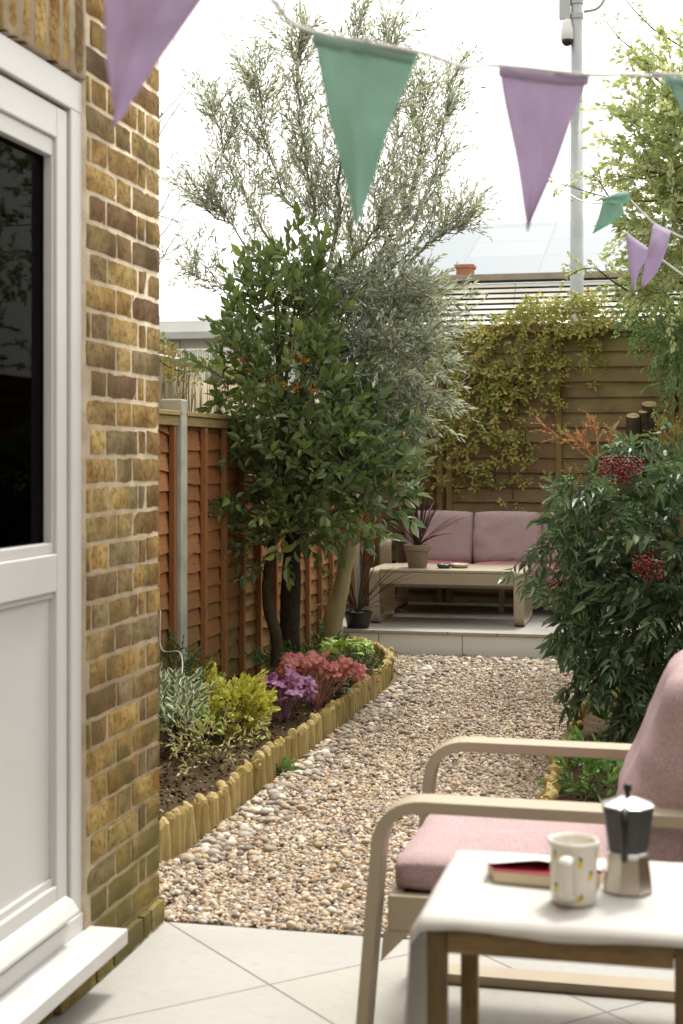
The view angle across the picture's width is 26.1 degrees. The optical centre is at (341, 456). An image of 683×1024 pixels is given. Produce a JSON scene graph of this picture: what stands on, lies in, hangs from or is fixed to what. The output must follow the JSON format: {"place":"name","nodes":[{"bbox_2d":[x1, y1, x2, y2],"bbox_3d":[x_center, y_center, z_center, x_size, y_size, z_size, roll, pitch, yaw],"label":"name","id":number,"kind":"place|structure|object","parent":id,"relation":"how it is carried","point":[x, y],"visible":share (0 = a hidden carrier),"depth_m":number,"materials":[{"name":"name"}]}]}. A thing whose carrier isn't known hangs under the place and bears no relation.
{"place":"outdoors","nodes":[
{"label":"outdoors","id":0,"kind":"place"},
{"bbox_2d":[159,349,178,376],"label":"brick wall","id":1,"kind":"structure","parent":0,"point":[162,352],"depth_m":24.12,"materials":[{"name":"brown brick"}]},
{"bbox_2d":[158,315,340,402],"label":"pale building","id":2,"kind":"structure","parent":0,"point":[189,332],"depth_m":26.38,"materials":[{"name":"paint"}]},
{"bbox_2d":[238,717,269,733],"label":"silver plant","id":3,"kind":"object","parent":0,"point":[241,725],"visible":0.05,"depth_m":6.86,"materials":[{"name":"green plant"}]},
{"bbox_2d":[45,922,674,1023],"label":"patio","id":4,"kind":"structure","parent":0,"point":[173,973],"depth_m":3.75,"materials":[{"name":"ceramic"}]},
{"bbox_2d":[356,650,682,1023],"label":"armchair","id":5,"kind":"object","parent":4,"relation":"on","point":[651,771],"visible":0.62,"depth_m":3.18,"materials":[{"name":"pink fabric"}]},
{"bbox_2d":[427,930,682,1023],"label":"side table","id":6,"kind":"object","parent":4,"relation":"on","point":[470,947],"visible":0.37,"depth_m":2.19,"materials":[{"name":"brown wood"}]},
{"bbox_2d":[403,850,682,1023],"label":"tablecloth","id":7,"kind":"object","parent":6,"relation":"on","point":[468,893],"visible":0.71,"depth_m":2.25,"materials":[{"name":"white fabric"}]},
{"bbox_2d":[486,852,605,888],"bbox_3d":[0.330,0.670,2.410,0.192,0.036,0.105,0,0,19],"label":"paperback book","id":8,"kind":"object","parent":7,"relation":"on","point":[509,868],"visible":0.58,"depth_m":2.39,"materials":[{"name":"paper"}]},
{"bbox_2d":[548,832,598,907],"bbox_3d":[0.356,0.640,2.271,0.079,0.098,0.104,0,0,13],"label":"lemon mug","id":9,"kind":"object","parent":7,"relation":"on","point":[573,856],"visible":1,"depth_m":2.25,"materials":[{"name":"beige ceramic"}]},
{"bbox_2d":[601,783,654,896],"bbox_3d":[0.457,0.604,2.333,0.087,0.170,0.107,0,0,-17],"label":"moka pot","id":10,"kind":"object","parent":7,"relation":"on","point":[628,817],"visible":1,"depth_m":2.31,"materials":[{"name":"metal"}]},
{"bbox_2d":[158,652,581,939],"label":"path","id":11,"kind":"structure","parent":0,"point":[395,677],"depth_m":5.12,"materials":[{"name":"beige gravel"}]},
{"bbox_2d":[158,635,394,862],"bbox_3d":[-0.102,1.294,7.421,0.440,0.178,5.273,0,0,7],"label":"log edging","id":12,"kind":"object","parent":11,"relation":"on","point":[185,826],"visible":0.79,"depth_m":6.04,"materials":[{"name":"brown wood"}]},
{"bbox_2d":[276,753,304,776],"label":"broad weed","id":13,"kind":"object","parent":11,"relation":"on","point":[287,766],"visible":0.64,"depth_m":6.28,"materials":[{"name":"green plant"}]},
{"bbox_2d":[536,677,594,800],"bbox_3d":[1.178,1.298,7.308,0.098,0.173,4.978,0,0,13],"label":"log edging","id":14,"kind":"object","parent":11,"relation":"on","point":[551,789],"visible":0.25,"depth_m":5.87,"materials":[{"name":"brown wood"}]},
{"bbox_2d":[158,645,674,958],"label":"soil","id":15,"kind":"structure","parent":0,"point":[591,723],"depth_m":6.35,"materials":[{"name":"brown soil"}]},
{"bbox_2d":[158,661,218,756],"bbox_3d":[-0.742,1.097,6.460,0.428,0.410,0.602,0,0,13],"label":"variegated shrub","id":16,"kind":"object","parent":15,"relation":"on","point":[169,685],"visible":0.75,"depth_m":6.40,"materials":[{"name":"green plant"}]},
{"bbox_2d":[159,611,182,705],"bbox_3d":[-0.765,0.911,6.633,0.108,0.365,0.715,0,0,-7],"label":"cable","id":17,"kind":"object","parent":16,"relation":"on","point":[169,652],"visible":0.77,"depth_m":6.82,"materials":[{"name":"plastic"}]},
{"bbox_2d":[158,628,233,730],"bbox_3d":[-0.700,1.052,6.961,0.593,0.500,0.411,0,0,37],"label":"fine shrub","id":18,"kind":"object","parent":15,"relation":"on","point":[186,663],"visible":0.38,"depth_m":6.97,"materials":[{"name":"green plant"}]},
{"bbox_2d":[178,703,222,738],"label":"lime seedling","id":19,"kind":"object","parent":15,"relation":"on","point":[203,709],"visible":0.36,"depth_m":6.38,"materials":[{"name":"green plant"}]},
{"bbox_2d":[158,696,272,775],"bbox_3d":[-0.530,1.168,6.115,0.525,0.382,0.503,0,0,-22],"label":"straggly plant","id":20,"kind":"object","parent":15,"relation":"on","point":[200,730],"visible":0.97,"depth_m":6.10,"materials":[{"name":"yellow plant"}]},
{"bbox_2d":[180,656,280,739],"bbox_3d":[-0.514,1.141,6.793,0.445,0.418,0.524,0,0,-31],"label":"golden shrub","id":21,"kind":"object","parent":15,"relation":"on","point":[251,696],"visible":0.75,"depth_m":6.71,"materials":[{"name":"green plant"}]},
{"bbox_2d":[158,399,377,720],"bbox_3d":[-0.487,0.535,8.756,0.110,1.630,6.970,0,0,13],"label":"lap fence","id":22,"kind":"object","parent":15,"relation":"on","point":[209,606],"visible":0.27,"depth_m":7.84,"materials":[{"name":"wood"}]},
{"bbox_2d":[258,667,317,721],"bbox_3d":[-0.262,1.164,7.184,0.298,0.254,0.304,0,0,13],"label":"heuchera","id":23,"kind":"object","parent":15,"relation":"on","point":[294,685],"visible":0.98,"depth_m":7.15,"materials":[{"name":"purple plant"}]},
{"bbox_2d":[243,619,350,675],"bbox_3d":[-0.234,1.119,8.359,0.469,0.348,0.914,0,0,13],"label":"ground ivy","id":24,"kind":"object","parent":15,"relation":"on","point":[258,659],"visible":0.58,"depth_m":8.22,"materials":[{"name":"green plant"}]},
{"bbox_2d":[177,200,417,691],"bbox_3d":[-0.292,-0.043,8.077,1.194,2.708,1.105,0,0,36],"label":"bay tree","id":25,"kind":"object","parent":15,"relation":"on","point":[261,369],"visible":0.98,"depth_m":8.00,"materials":[{"name":"green plant"}]},
{"bbox_2d":[274,650,370,707],"bbox_3d":[-0.111,1.139,7.567,0.530,0.305,0.344,0,0,13],"label":"heuchera","id":26,"kind":"object","parent":15,"relation":"on","point":[340,668],"visible":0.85,"depth_m":7.50,"materials":[{"name":"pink plant"}]},
{"bbox_2d":[158,0,507,652],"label":"olive tree","id":27,"kind":"object","parent":15,"relation":"on","point":[410,295],"visible":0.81,"depth_m":8.59,"materials":[{"name":"green plant"}]},
{"bbox_2d":[321,673,353,700],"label":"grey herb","id":28,"kind":"object","parent":15,"relation":"on","point":[337,691],"visible":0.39,"depth_m":7.70,"materials":[{"name":"grey plant"}]},
{"bbox_2d":[246,332,437,662],"bbox_3d":[-0.024,0.302,8.524,1.048,2.022,1.183,0,0,-40],"label":"laurel tree","id":29,"kind":"object","parent":15,"relation":"on","point":[334,613],"visible":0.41,"depth_m":8.35,"materials":[{"name":"green plant"}]},
{"bbox_2d":[317,636,374,678],"bbox_3d":[0.023,1.164,8.501,0.330,0.255,0.281,0,0,13],"label":"heuchera","id":30,"kind":"object","parent":15,"relation":"on","point":[331,645],"visible":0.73,"depth_m":8.46,"materials":[{"name":"green plant"}]},
{"bbox_2d":[330,644,390,691],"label":"ferny plant","id":31,"kind":"object","parent":15,"relation":"on","point":[368,666],"visible":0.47,"depth_m":8.17,"materials":[{"name":"green plant"}]},
{"bbox_2d":[537,724,624,801],"bbox_3d":[1.012,1.231,5.720,0.405,0.382,0.384,0,0,-35],"label":"sedum plant","id":32,"kind":"object","parent":15,"relation":"on","point":[586,789],"visible":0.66,"depth_m":5.67,"materials":[{"name":"green plant"}]},
{"bbox_2d":[498,404,682,743],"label":"nandina shrub","id":33,"kind":"object","parent":15,"relation":"on","point":[613,661],"visible":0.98,"depth_m":6.53,"materials":[{"name":"green plant"}]},
{"bbox_2d":[586,698,629,733],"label":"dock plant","id":34,"kind":"object","parent":15,"relation":"on","point":[602,715],"visible":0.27,"depth_m":6.91,"materials":[{"name":"green plant"}]},
{"bbox_2d":[548,0,682,352],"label":"leafy tree","id":35,"kind":"object","parent":15,"relation":"on","point":[664,184],"visible":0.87,"depth_m":9.92,"materials":[{"name":"green plant"}]},
{"bbox_2d":[558,182,682,292],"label":"bunting","id":36,"kind":"object","parent":35,"relation":"hanging from","point":[640,255],"visible":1,"depth_m":4.62,"materials":[{"name":"green fabric"}]},
{"bbox_2d":[618,676,656,723],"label":"shade plant","id":37,"kind":"object","parent":15,"relation":"on","point":[640,705],"visible":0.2,"depth_m":6.36,"materials":[{"name":"green plant"}]},
{"bbox_2d":[158,0,682,376],"label":"sky","id":38,"kind":"structure","parent":0,"point":[529,31],"materials":[{"name":"white"}]},
{"bbox_2d":[342,601,682,658],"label":"deck","id":39,"kind":"structure","parent":0,"point":[468,629],"depth_m":10.10,"materials":[{"name":"stone"}]},
{"bbox_2d":[311,546,419,628],"bbox_3d":[0.095,0.901,10.242,0.944,0.616,0.979,0,0,13],"label":"potted cordyline","id":40,"kind":"object","parent":39,"relation":"on","point":[357,618],"visible":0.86,"depth_m":10.18,"materials":[{"name":"plant"}]},
{"bbox_2d":[369,563,531,625],"bbox_3d":[0.798,0.993,10.660,1.100,0.389,0.608,0,0,13],"label":"coffee table","id":41,"kind":"object","parent":39,"relation":"on","point":[475,574],"visible":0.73,"depth_m":10.42,"materials":[{"name":"beige wood"}]},
{"bbox_2d":[379,487,465,567],"bbox_3d":[0.542,0.505,10.586,0.706,0.586,0.557,0,0,-30],"label":"potted cordyline","id":42,"kind":"object","parent":41,"relation":"on","point":[417,551],"visible":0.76,"depth_m":10.55,"materials":[{"name":"plant"}]},
{"bbox_2d":[437,563,450,568],"bbox_3d":[0.732,0.783,10.537,0.104,0.030,0.104,0,0,13],"label":"dish","id":43,"kind":"object","parent":41,"relation":"on","point":[443,565],"visible":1,"depth_m":10.50,"materials":[{"name":"grey ceramic"}]},
{"bbox_2d":[451,563,468,567],"bbox_3d":[0.845,0.783,10.573,0.136,0.030,0.136,0,0,13],"label":"dish","id":44,"kind":"object","parent":41,"relation":"on","point":[459,565],"visible":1,"depth_m":10.52,"materials":[{"name":"beige ceramic"}]},
{"bbox_2d":[380,510,622,612],"bbox_3d":[1.256,0.807,11.327,1.810,0.761,0.772,0,0,13],"label":"garden sofa","id":45,"kind":"object","parent":39,"relation":"on","point":[494,537],"visible":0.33,"depth_m":11.46,"materials":[{"name":"pink fabric"}]},
{"bbox_2d":[378,323,682,604],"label":"lap fence","id":46,"kind":"object","parent":39,"relation":"on","point":[612,399],"visible":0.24,"depth_m":11.84,"materials":[{"name":"brown wood"}]},
{"bbox_2d":[392,286,630,510],"bbox_3d":[1.372,-0.445,11.916,1.996,1.842,0.466,0,0,13],"label":"climbing vine","id":47,"kind":"object","parent":46,"relation":"attached to","point":[599,325],"visible":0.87,"depth_m":11.80,"materials":[{"name":"green plant"}]},
{"bbox_2d":[626,410,650,551],"bbox_3d":[2.276,0.415,11.327,0.192,1.549,0.115,0,0,13],"label":"wooden post","id":48,"kind":"object","parent":39,"relation":"on","point":[637,423],"visible":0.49,"depth_m":11.30,"materials":[{"name":"brown wood"}]},
{"bbox_2d":[603,220,682,419],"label":"climbing shrub","id":49,"kind":"object","parent":39,"relation":"on","point":[662,334],"visible":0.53,"depth_m":11.00,"materials":[{"name":"green plant"}]},
{"bbox_2d":[641,401,660,598],"bbox_3d":[2.385,0.381,11.374,0.145,1.619,0.127,0,0,13],"label":"wooden post","id":50,"kind":"object","parent":39,"relation":"on","point":[647,406],"visible":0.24,"depth_m":11.32,"materials":[{"name":"brown wood"}]},
{"bbox_2d":[360,218,681,374],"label":"panel roof building","id":51,"kind":"structure","parent":0,"point":[540,247],"depth_m":31.16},
{"bbox_2d":[373,264,682,560],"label":"ribbed shed","id":52,"kind":"structure","parent":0,"point":[500,299],"depth_m":18.87,"materials":[{"name":"metal"}]},
{"bbox_2d":[608,687,619,714],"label":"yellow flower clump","id":53,"kind":"object","parent":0,"point":[615,695],"visible":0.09,"depth_m":7.26,"materials":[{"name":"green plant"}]},
{"label":"ground","id":54,"kind":"structure","parent":0,"visible":0},
{"bbox_2d":[0,0,163,1023],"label":"brick house","id":55,"kind":"structure","parent":54,"relation":"on","point":[81,909],"depth_m":3.69,"materials":[{"name":"brown brick"}]},
{"bbox_2d":[0,75,78,973],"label":"door","id":56,"kind":"structure","parent":55,"relation":"in","point":[35,903],"depth_m":3.53,"materials":[{"name":"white plastic"}]},
{"bbox_2d":[104,0,682,231],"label":"bunting","id":57,"kind":"object","parent":55,"relation":"hanging from","point":[364,81],"visible":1,"depth_m":2.08,"materials":[{"name":"purple fabric"}]},
{"bbox_2d":[158,16,246,261],"bbox_3d":[-1.603,-1.743,15.985,1.223,6.288,1.422,0,0,13],"label":"bare tree","id":58,"kind":"object","parent":54,"relation":"on","point":[179,219],"visible":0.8,"depth_m":15.80,"materials":[{"name":"plant"}]},
{"bbox_2d":[176,348,235,385],"bbox_3d":[-2.116,-0.167,23.029,0.967,3.034,0.030,0,0,13],"label":"railing","id":59,"kind":"object","parent":54,"relation":"on","point":[202,349],"visible":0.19,"depth_m":23.03,"materials":[{"name":"white metal"}]},
{"bbox_2d":[158,337,325,422],"bbox_3d":[-0.837,0.328,8.973,0.288,2.045,6.848,0,0,13],"label":"heather screen","id":60,"kind":"object","parent":54,"relation":"on","point":[196,398],"visible":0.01,"depth_m":8.59,"materials":[{"name":"beige wicker"}]},
{"bbox_2d":[159,354,218,371],"bbox_3d":[-0.990,-0.589,9.286,0.618,0.123,0.079,0,0,-42],"label":"grey pipe","id":61,"kind":"object","parent":60,"relation":"attached to","point":[187,363],"visible":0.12,"depth_m":9.21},
{"bbox_2d":[159,331,248,400],"bbox_3d":[-0.886,-0.502,8.349,0.162,0.351,2.726,0,0,13],"label":"climbing vine","id":62,"kind":"object","parent":60,"relation":"on","point":[169,369],"visible":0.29,"depth_m":8.24,"materials":[{"name":"green plant"}]},
{"bbox_2d":[559,0,604,324],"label":"camera pole","id":63,"kind":"object","parent":54,"relation":"on","point":[571,15],"visible":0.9,"depth_m":17.06,"materials":[{"name":"metal"}]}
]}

